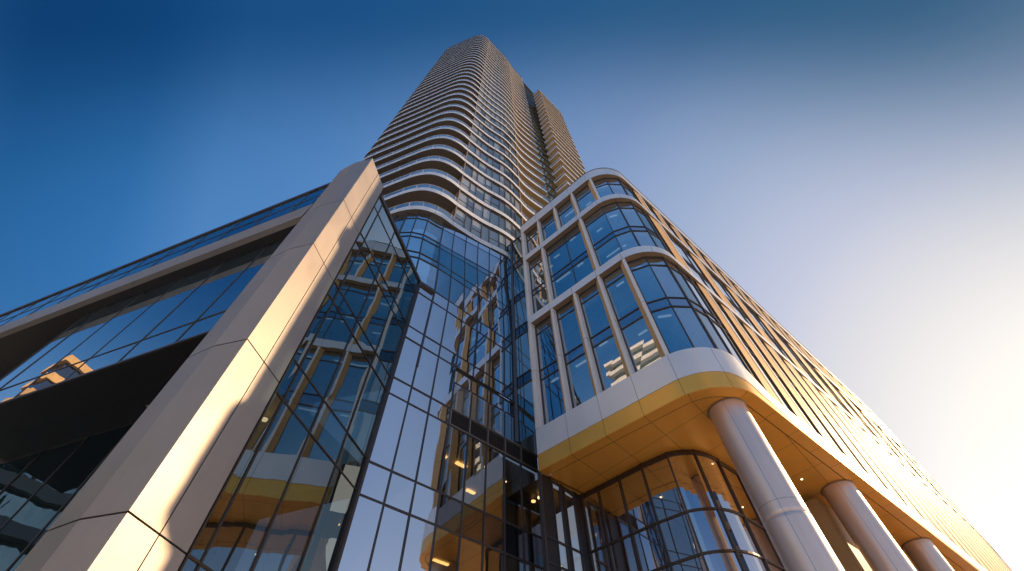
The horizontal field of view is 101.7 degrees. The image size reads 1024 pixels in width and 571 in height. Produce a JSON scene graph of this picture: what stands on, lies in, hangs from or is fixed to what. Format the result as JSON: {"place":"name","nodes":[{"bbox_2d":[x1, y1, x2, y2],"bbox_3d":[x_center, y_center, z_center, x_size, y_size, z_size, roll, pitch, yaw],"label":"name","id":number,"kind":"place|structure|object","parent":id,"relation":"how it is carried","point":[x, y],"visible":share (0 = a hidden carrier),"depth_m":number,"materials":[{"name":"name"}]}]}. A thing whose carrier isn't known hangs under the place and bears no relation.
{"place":"outdoors","nodes":[
{"label":"outdoors","id":0,"kind":"place"},
{"bbox_2d":[0,0,1023,570],"label":"sky","id":1,"kind":"structure","parent":0,"point":[856,167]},
{"label":"plaza","id":2,"kind":"structure","parent":0,"visible":0},
{"bbox_2d":[0,158,434,570],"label":"building frame","id":3,"kind":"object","parent":2,"relation":"on","point":[215,399],"depth_m":12.63,"materials":[{"name":"beige metal"}]},
{"bbox_2d":[0,452,39,490],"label":"lower window","id":4,"kind":"structure","parent":3,"relation":"in","point":[9,470],"depth_m":14.57,"materials":[{"name":"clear glass"}]},
{"bbox_2d":[1,291,63,325],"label":"upper window","id":5,"kind":"structure","parent":3,"relation":"in","point":[35,306],"depth_m":21.66,"materials":[{"name":"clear glass"}]},
{"bbox_2d":[0,438,85,527],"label":"lower window","id":6,"kind":"structure","parent":3,"relation":"in","point":[19,490],"depth_m":13.61,"materials":[{"name":"black glass"}]},
{"bbox_2d":[0,308,102,387],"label":"middle window","id":7,"kind":"structure","parent":3,"relation":"in","point":[55,341],"depth_m":16.79,"materials":[{"name":"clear glass"}]},
{"bbox_2d":[27,281,89,315],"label":"upper window","id":8,"kind":"structure","parent":3,"relation":"in","point":[60,297],"depth_m":21.30,"materials":[{"name":"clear glass"}]},
{"bbox_2d":[0,424,132,570],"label":"lower window","id":9,"kind":"structure","parent":3,"relation":"in","point":[21,528],"depth_m":12.38,"materials":[{"name":"black glass"}]},
{"bbox_2d":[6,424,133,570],"bbox_3d":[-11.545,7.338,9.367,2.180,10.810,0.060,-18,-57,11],"label":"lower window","id":10,"kind":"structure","parent":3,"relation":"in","point":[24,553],"depth_m":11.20,"materials":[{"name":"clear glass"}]},
{"bbox_2d":[0,294,140,405],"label":"middle window","id":11,"kind":"structure","parent":3,"relation":"in","point":[9,390],"depth_m":15.80,"materials":[{"name":"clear glass"}]},
{"bbox_2d":[57,269,118,303],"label":"upper window","id":12,"kind":"structure","parent":3,"relation":"in","point":[94,282],"depth_m":20.95,"materials":[{"name":"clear glass"}]},
{"bbox_2d":[10,278,181,401],"bbox_3d":[-15.102,1.683,15.646,2.223,6.045,0.060,-18,-57,11],"label":"middle window","id":13,"kind":"structure","parent":3,"relation":"in","point":[53,377],"depth_m":15.02,"materials":[{"name":"blue glass"}]},
{"bbox_2d":[86,258,146,292],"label":"upper window","id":14,"kind":"structure","parent":3,"relation":"in","point":[119,273],"depth_m":20.58,"materials":[{"name":"blue glass"}]},
{"bbox_2d":[61,263,222,383],"bbox_3d":[-13.040,1.029,15.243,2.223,6.045,0.060,-18,-57,11],"label":"middle window","id":15,"kind":"structure","parent":3,"relation":"in","point":[126,339],"depth_m":14.59,"materials":[{"name":"blue glass"}]},
{"bbox_2d":[118,246,176,279],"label":"upper window","id":16,"kind":"structure","parent":3,"relation":"in","point":[153,259],"depth_m":20.24,"materials":[{"name":"blue glass"}]},
{"bbox_2d":[149,234,207,267],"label":"upper window","id":17,"kind":"structure","parent":3,"relation":"in","point":[181,249],"depth_m":19.87,"materials":[{"name":"blue glass"}]},
{"bbox_2d":[114,246,266,365],"bbox_3d":[-10.979,0.375,14.839,2.223,6.045,0.060,-18,-57,11],"label":"middle window","id":18,"kind":"structure","parent":3,"relation":"in","point":[168,330],"depth_m":14.18,"materials":[{"name":"blue glass"}]},
{"bbox_2d":[182,221,239,254],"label":"upper window","id":19,"kind":"structure","parent":3,"relation":"in","point":[212,237],"depth_m":19.52,"materials":[{"name":"blue glass"}]},
{"bbox_2d":[172,240,283,345],"bbox_3d":[-9.082,-0.228,14.468,1.873,6.045,0.060,-18,-57,11],"label":"middle window","id":20,"kind":"structure","parent":3,"relation":"in","point":[205,322],"depth_m":13.63,"materials":[{"name":"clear glass"}]},
{"bbox_2d":[185,390,281,563],"bbox_3d":[-5.838,3.871,9.047,0.117,3.731,0.510,-16,-57,9],"label":"window","id":21,"kind":"structure","parent":3,"relation":"in","point":[199,545],"depth_m":8.66,"materials":[{"name":"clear glass"}]},
{"bbox_2d":[217,208,272,240],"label":"upper window","id":22,"kind":"structure","parent":3,"relation":"in","point":[245,224],"depth_m":19.16,"materials":[{"name":"blue glass"}]},
{"bbox_2d":[201,400,308,570],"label":"window","id":23,"kind":"structure","parent":3,"relation":"in","point":[236,542],"depth_m":9.25,"materials":[{"name":"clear glass"}]},
{"bbox_2d":[253,194,307,226],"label":"upper window","id":24,"kind":"structure","parent":3,"relation":"in","point":[285,208],"depth_m":18.80,"materials":[{"name":"blue glass"}]},
{"bbox_2d":[275,357,298,399],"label":"window","id":25,"kind":"structure","parent":3,"relation":"in","point":[288,375],"depth_m":10.96,"materials":[{"name":"blue glass"}]},
{"bbox_2d":[250,433,334,570],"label":"window","id":26,"kind":"structure","parent":3,"relation":"in","point":[284,544],"depth_m":10.36,"materials":[{"name":"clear glass"}]},
{"bbox_2d":[284,367,322,432],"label":"window","id":27,"kind":"structure","parent":3,"relation":"in","point":[301,397],"depth_m":11.44,"materials":[{"name":"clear glass"}]},
{"bbox_2d":[291,186,327,211],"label":"upper window","id":28,"kind":"structure","parent":3,"relation":"in","point":[311,197],"depth_m":18.50,"materials":[{"name":"blue glass"}]},
{"bbox_2d":[292,293,332,366],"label":"window","id":29,"kind":"structure","parent":3,"relation":"in","point":[308,337],"depth_m":12.47,"materials":[{"name":"blue glass"}]},
{"bbox_2d":[300,301,350,399],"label":"window","id":30,"kind":"structure","parent":3,"relation":"in","point":[321,360],"depth_m":12.95,"materials":[{"name":"blue glass"}]},
{"bbox_2d":[298,465,355,570],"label":"window","id":31,"kind":"structure","parent":3,"relation":"in","point":[322,547],"depth_m":11.48,"materials":[{"name":"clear glass"}]},
{"bbox_2d":[310,400,346,464],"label":"window","id":32,"kind":"structure","parent":3,"relation":"in","point":[326,430],"depth_m":12.25,"materials":[{"name":"blue glass"}]},
{"bbox_2d":[333,289,356,332],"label":"window","id":33,"kind":"structure","parent":3,"relation":"in","point":[340,303],"depth_m":14.57,"materials":[{"name":"blue glass"}]},
{"bbox_2d":[334,240,359,289],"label":"window","id":34,"kind":"structure","parent":3,"relation":"in","point":[349,259],"depth_m":15.39,"materials":[{"name":"blue glass"}]},
{"bbox_2d":[324,333,369,431],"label":"window","id":35,"kind":"structure","parent":3,"relation":"in","point":[343,392],"depth_m":13.79,"materials":[{"name":"blue glass"}]},
{"bbox_2d":[336,432,365,489],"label":"window","id":36,"kind":"structure","parent":3,"relation":"in","point":[350,461],"depth_m":13.08,"materials":[{"name":"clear glass"}]},
{"bbox_2d":[340,248,374,319],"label":"window","id":37,"kind":"structure","parent":3,"relation":"in","point":[355,287],"depth_m":15.87,"materials":[{"name":"blue glass"}]},
{"bbox_2d":[352,320,374,364],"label":"window","id":38,"kind":"structure","parent":3,"relation":"in","point":[358,334],"depth_m":15.40,"materials":[{"name":"blue glass"}]},
{"bbox_2d":[347,365,385,457],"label":"window","id":39,"kind":"structure","parent":3,"relation":"in","point":[361,427],"depth_m":14.63,"materials":[{"name":"blue glass"}]},
{"bbox_2d":[360,240,377,277],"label":"window","id":40,"kind":"structure","parent":3,"relation":"in","point":[365,251],"depth_m":17.37,"materials":[{"name":"blue glass"}]},
{"bbox_2d":[357,278,390,351],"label":"window","id":41,"kind":"structure","parent":3,"relation":"in","point":[372,318],"depth_m":16.73,"materials":[{"name":"blue glass"}]},
{"bbox_2d":[365,214,389,268],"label":"window","id":42,"kind":"structure","parent":3,"relation":"in","point":[377,240],"depth_m":18.57,"materials":[{"name":"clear glass"}]},
{"bbox_2d":[371,352,389,389],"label":"window","id":43,"kind":"structure","parent":3,"relation":"in","point":[377,366],"depth_m":16.24,"materials":[{"name":"blue glass"}]},
{"bbox_2d":[376,269,393,307],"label":"window","id":44,"kind":"structure","parent":3,"relation":"in","point":[379,279],"depth_m":18.22,"materials":[{"name":"blue glass"}]},
{"bbox_2d":[378,204,394,240],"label":"window","id":45,"kind":"structure","parent":3,"relation":"in","point":[382,213],"depth_m":20.08,"materials":[{"name":"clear glass"}]},
{"bbox_2d":[376,308,402,376],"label":"window","id":46,"kind":"structure","parent":3,"relation":"in","point":[388,345],"depth_m":17.57,"materials":[{"name":"blue glass"}]},
{"bbox_2d":[379,241,403,297],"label":"window","id":47,"kind":"structure","parent":3,"relation":"in","point":[391,270],"depth_m":19.44,"materials":[{"name":"blue glass"}]},
{"bbox_2d":[391,230,407,269],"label":"window","id":48,"kind":"structure","parent":3,"relation":"in","point":[395,241],"depth_m":20.96,"materials":[{"name":"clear glass"}]},
{"bbox_2d":[394,270,414,322],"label":"window","id":49,"kind":"structure","parent":3,"relation":"in","point":[404,296],"depth_m":20.33,"materials":[{"name":"blue glass"}]},
{"bbox_2d":[338,225,543,570],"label":"glass link building","id":50,"kind":"structure","parent":2,"relation":"on","point":[442,476],"depth_m":18.79,"materials":[{"name":"glass"},{"name":"clear glass"},{"name":"dark metal"}]},
{"bbox_2d":[338,495,383,570],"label":"window","id":51,"kind":"structure","parent":50,"relation":"in","point":[358,550],"depth_m":12.43,"materials":[{"name":"blue glass"}]},
{"bbox_2d":[370,393,407,470],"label":"window","id":52,"kind":"structure","parent":50,"relation":"in","point":[384,451],"depth_m":15.40,"materials":[{"name":"blue glass"}]},
{"bbox_2d":[368,504,409,570],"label":"window","id":53,"kind":"structure","parent":50,"relation":"in","point":[387,554],"depth_m":12.93,"materials":[{"name":"blue glass"}]},
{"bbox_2d":[394,337,420,385],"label":"window","id":54,"kind":"structure","parent":50,"relation":"in","point":[407,364],"depth_m":18.43,"materials":[{"name":"blue glass"}]},
{"bbox_2d":[392,403,427,480],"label":"window","id":55,"kind":"structure","parent":50,"relation":"in","point":[408,454],"depth_m":15.76,"materials":[{"name":"blue glass"}]},
{"bbox_2d":[400,515,435,570],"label":"window","id":56,"kind":"structure","parent":50,"relation":"in","point":[418,547],"depth_m":13.45,"materials":[{"name":"blue glass"}]},
{"bbox_2d":[409,293,431,333],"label":"window","id":57,"kind":"structure","parent":50,"relation":"in","point":[419,318],"depth_m":21.28,"materials":[{"name":"blue glass"}]},
{"bbox_2d":[412,347,438,396],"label":"window","id":58,"kind":"structure","parent":50,"relation":"in","point":[424,377],"depth_m":18.78,"materials":[{"name":"blue glass"}]},
{"bbox_2d":[416,414,448,491],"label":"window","id":59,"kind":"structure","parent":50,"relation":"in","point":[430,470],"depth_m":16.19,"materials":[{"name":"blue glass"}]},
{"bbox_2d":[426,302,446,344],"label":"window","id":60,"kind":"structure","parent":50,"relation":"in","point":[435,328],"depth_m":21.67,"materials":[{"name":"blue glass"}]},
{"bbox_2d":[436,269,450,299],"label":"window","id":61,"kind":"structure","parent":50,"relation":"in","point":[444,280],"depth_m":24.85,"materials":[{"name":"blue glass"}]},
{"bbox_2d":[431,357,455,407],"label":"window","id":62,"kind":"structure","parent":50,"relation":"in","point":[443,386],"depth_m":19.22,"materials":[{"name":"blue glass"}]},
{"bbox_2d":[441,311,461,354],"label":"window","id":63,"kind":"structure","parent":50,"relation":"in","point":[452,327],"depth_m":22.08,"materials":[{"name":"blue glass"}]},
{"bbox_2d":[440,424,468,501],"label":"window","id":64,"kind":"structure","parent":50,"relation":"in","point":[454,428],"depth_m":16.80,"materials":[{"name":"black glass"}]},
{"bbox_2d":[449,277,464,309],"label":"window","id":65,"kind":"structure","parent":50,"relation":"in","point":[457,289],"depth_m":25.27,"materials":[{"name":"blue glass"}]},
{"bbox_2d":[458,321,476,364],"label":"window","id":66,"kind":"structure","parent":50,"relation":"in","point":[467,344],"depth_m":22.50,"materials":[{"name":"blue glass"}]},
{"bbox_2d":[464,286,477,319],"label":"window","id":67,"kind":"structure","parent":50,"relation":"in","point":[470,297],"depth_m":25.64,"materials":[{"name":"blue glass"}]},
{"bbox_2d":[463,435,486,511],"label":"window","id":68,"kind":"structure","parent":50,"relation":"in","point":[473,438],"depth_m":17.23,"materials":[{"name":"black glass"}]},
{"bbox_2d":[469,378,487,429],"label":"window","id":69,"kind":"structure","parent":50,"relation":"in","point":[477,388],"depth_m":20.84,"materials":[{"name":"blue glass"}]},
{"bbox_2d":[474,331,490,374],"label":"window","id":70,"kind":"structure","parent":50,"relation":"in","point":[483,344],"depth_m":22.92,"materials":[{"name":"blue glass"}]},
{"bbox_2d":[478,294,490,328],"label":"window","id":71,"kind":"structure","parent":50,"relation":"in","point":[484,306],"depth_m":26.10,"materials":[{"name":"blue glass"}]},
{"bbox_2d":[490,340,504,383],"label":"window","id":72,"kind":"structure","parent":50,"relation":"in","point":[497,364],"depth_m":23.32,"materials":[{"name":"blue glass"}]},
{"bbox_2d":[491,303,503,336],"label":"window","id":73,"kind":"structure","parent":50,"relation":"in","point":[497,319],"depth_m":26.49,"materials":[{"name":"blue glass"}]},
{"bbox_2d":[504,349,513,389],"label":"window","id":74,"kind":"structure","parent":50,"relation":"in","point":[508,357],"depth_m":23.70,"materials":[{"name":"blue glass"}]},
{"bbox_2d":[507,235,521,267],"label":"return window","id":75,"kind":"structure","parent":50,"relation":"in","point":[516,244],"depth_m":34.89,"materials":[{"name":"blue glass"}]},
{"bbox_2d":[508,263,524,299],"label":"return window","id":76,"kind":"structure","parent":50,"relation":"in","point":[518,273],"depth_m":31.15,"materials":[{"name":"blue glass"}]},
{"bbox_2d":[510,295,526,328],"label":"return window","id":77,"kind":"structure","parent":50,"relation":"in","point":[520,313],"depth_m":27.90,"materials":[{"name":"blue glass"}]},
{"bbox_2d":[509,379,535,441],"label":"return window","id":78,"kind":"structure","parent":50,"relation":"in","point":[526,420],"depth_m":21.09,"materials":[{"name":"blue glass"}]},
{"bbox_2d":[515,330,530,376],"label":"return window","id":79,"kind":"structure","parent":50,"relation":"in","point":[522,341],"depth_m":24.52,"materials":[{"name":"blue glass"}]},
{"bbox_2d":[362,34,558,367],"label":"residential tower","id":80,"kind":"structure","parent":2,"relation":"on","point":[459,145],"depth_m":50.95,"materials":[{"name":"white concrete"}]},
{"bbox_2d":[399,212,417,245],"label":"base window","id":81,"kind":"structure","parent":80,"relation":"in","point":[405,229],"depth_m":30.53,"materials":[{"name":"blue glass"}]},
{"bbox_2d":[406,212,428,267],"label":"base window","id":82,"kind":"structure","parent":80,"relation":"in","point":[415,237],"depth_m":28.77,"materials":[{"name":"blue glass"}]},
{"bbox_2d":[416,214,444,367],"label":"base window","id":83,"kind":"structure","parent":80,"relation":"in","point":[427,266],"depth_m":26.82,"materials":[{"name":"blue glass"}]},
{"bbox_2d":[477,43,514,134],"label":"window","id":84,"kind":"structure","parent":80,"relation":"in","point":[479,103],"depth_m":81.59,"materials":[{"name":"glass"}]},
{"bbox_2d":[533,88,585,193],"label":"angular tower","id":85,"kind":"structure","parent":80,"relation":"attached to","point":[567,167],"depth_m":86.44,"materials":[{"name":"beige concrete"}]},
{"bbox_2d":[501,168,1011,570],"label":"office block","id":86,"kind":"structure","parent":2,"relation":"on","point":[696,408],"depth_m":18.64,"materials":[{"name":"white metal"}]},
{"bbox_2d":[529,254,547,313],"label":"window","id":87,"kind":"structure","parent":86,"relation":"in","point":[538,288],"depth_m":29.44,"materials":[{"name":"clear glass"}]},
{"bbox_2d":[541,213,556,240],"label":"window","id":88,"kind":"structure","parent":86,"relation":"in","point":[548,225],"depth_m":34.34,"materials":[{"name":"blue glass"}]},
{"bbox_2d":[535,316,564,424],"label":"window","id":89,"kind":"structure","parent":86,"relation":"in","point":[551,392],"depth_m":22.42,"materials":[{"name":"blue glass"}]},
{"bbox_2d":[551,480,570,570],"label":"side window","id":90,"kind":"structure","parent":86,"relation":"in","point":[552,482],"depth_m":16.91,"materials":[{"name":"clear glass"}]},
{"bbox_2d":[557,199,575,226],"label":"window","id":91,"kind":"structure","parent":86,"relation":"in","point":[566,212],"depth_m":33.65,"materials":[{"name":"blue glass"}]},
{"bbox_2d":[546,225,592,298],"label":"window","id":92,"kind":"structure","parent":86,"relation":"in","point":[568,260],"depth_m":28.44,"materials":[{"name":"blue glass"}]},
{"bbox_2d":[563,487,584,570],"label":"side window","id":93,"kind":"structure","parent":86,"relation":"in","point":[565,489],"depth_m":17.40,"materials":[{"name":"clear glass"}]},
{"bbox_2d":[556,300,594,408],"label":"window","id":94,"kind":"structure","parent":86,"relation":"in","point":[577,371],"depth_m":21.76,"materials":[{"name":"blue glass"}]},
{"bbox_2d":[574,185,594,211],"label":"window","id":95,"kind":"structure","parent":86,"relation":"in","point":[584,197],"depth_m":32.99,"materials":[{"name":"blue glass"}]},
{"bbox_2d":[580,487,611,570],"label":"lobby window","id":96,"kind":"structure","parent":86,"relation":"in","point":[596,539],"depth_m":17.58,"materials":[{"name":"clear glass"}]},
{"bbox_2d":[578,284,626,390],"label":"window","id":97,"kind":"structure","parent":86,"relation":"in","point":[609,365],"depth_m":21.10,"materials":[{"name":"blue glass"}]},
{"bbox_2d":[593,178,627,197],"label":"window","id":98,"kind":"structure","parent":86,"relation":"in","point":[604,186],"depth_m":32.48,"materials":[{"name":"blue glass"}]},
{"bbox_2d":[583,202,639,265],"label":"window","id":99,"kind":"structure","parent":86,"relation":"in","point":[610,234],"depth_m":27.24,"materials":[{"name":"blue glass"}]},
{"bbox_2d":[596,476,638,570],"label":"lobby window","id":100,"kind":"structure","parent":86,"relation":"in","point":[622,556],"depth_m":17.00,"materials":[{"name":"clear glass"}]},
{"bbox_2d":[602,266,660,371],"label":"window","id":101,"kind":"structure","parent":86,"relation":"in","point":[641,347],"depth_m":20.44,"materials":[{"name":"blue glass"}]},
{"bbox_2d":[617,202,668,251],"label":"window","id":102,"kind":"structure","parent":86,"relation":"in","point":[636,218],"depth_m":27.05,"materials":[{"name":"blue glass"}]},
{"bbox_2d":[617,465,669,570],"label":"lobby window","id":103,"kind":"structure","parent":86,"relation":"in","point":[646,539],"depth_m":16.34,"materials":[{"name":"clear glass"}]},
{"bbox_2d":[627,256,717,353],"bbox_3d":[7.596,0.677,20.416,2.068,7.800,0.336,-7,-56,4],"label":"window","id":104,"kind":"structure","parent":86,"relation":"in","point":[679,325],"depth_m":19.96,"materials":[{"name":"blue glass"}]},
{"bbox_2d":[639,453,706,570],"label":"lobby window","id":105,"kind":"structure","parent":86,"relation":"in","point":[682,552],"depth_m":15.69,"materials":[{"name":"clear glass"}]},
{"bbox_2d":[665,231,718,296],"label":"window","id":106,"kind":"structure","parent":86,"relation":"in","point":[683,252],"depth_m":29.12,"materials":[{"name":"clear glass"}]},
{"bbox_2d":[665,450,742,570],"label":"lobby window","id":107,"kind":"structure","parent":86,"relation":"in","point":[716,549],"depth_m":15.27,"materials":[{"name":"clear glass"}]},
{"bbox_2d":[664,258,753,376],"bbox_3d":[9.493,1.149,20.776,2.261,7.800,0.278,31,-62,-20],"label":"window","id":108,"kind":"structure","parent":86,"relation":"in","point":[715,330],"depth_m":20.39,"materials":[{"name":"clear glass"}]},
{"bbox_2d":[693,449,767,570],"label":"lobby window","id":109,"kind":"structure","parent":86,"relation":"in","point":[749,557],"depth_m":15.40,"materials":[{"name":"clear glass"}]},
{"bbox_2d":[705,268,758,332],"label":"window","id":110,"kind":"structure","parent":86,"relation":"in","point":[740,312],"depth_m":30.87,"materials":[{"name":"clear glass"}]},
{"bbox_2d":[717,458,785,570],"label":"lobby window","id":111,"kind":"structure","parent":86,"relation":"in","point":[764,545],"depth_m":16.10,"materials":[{"name":"clear glass"}]},
{"bbox_2d":[713,298,792,412],"bbox_3d":[12.501,3.500,21.786,2.250,8.880,0.227,35,-63,-22],"label":"window","id":112,"kind":"structure","parent":86,"relation":"in","point":[716,301],"depth_m":21.47,"materials":[{"name":"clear glass"}]},
{"bbox_2d":[741,301,793,363],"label":"window","id":113,"kind":"structure","parent":86,"relation":"in","point":[752,313],"depth_m":32.99,"materials":[{"name":"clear glass"}]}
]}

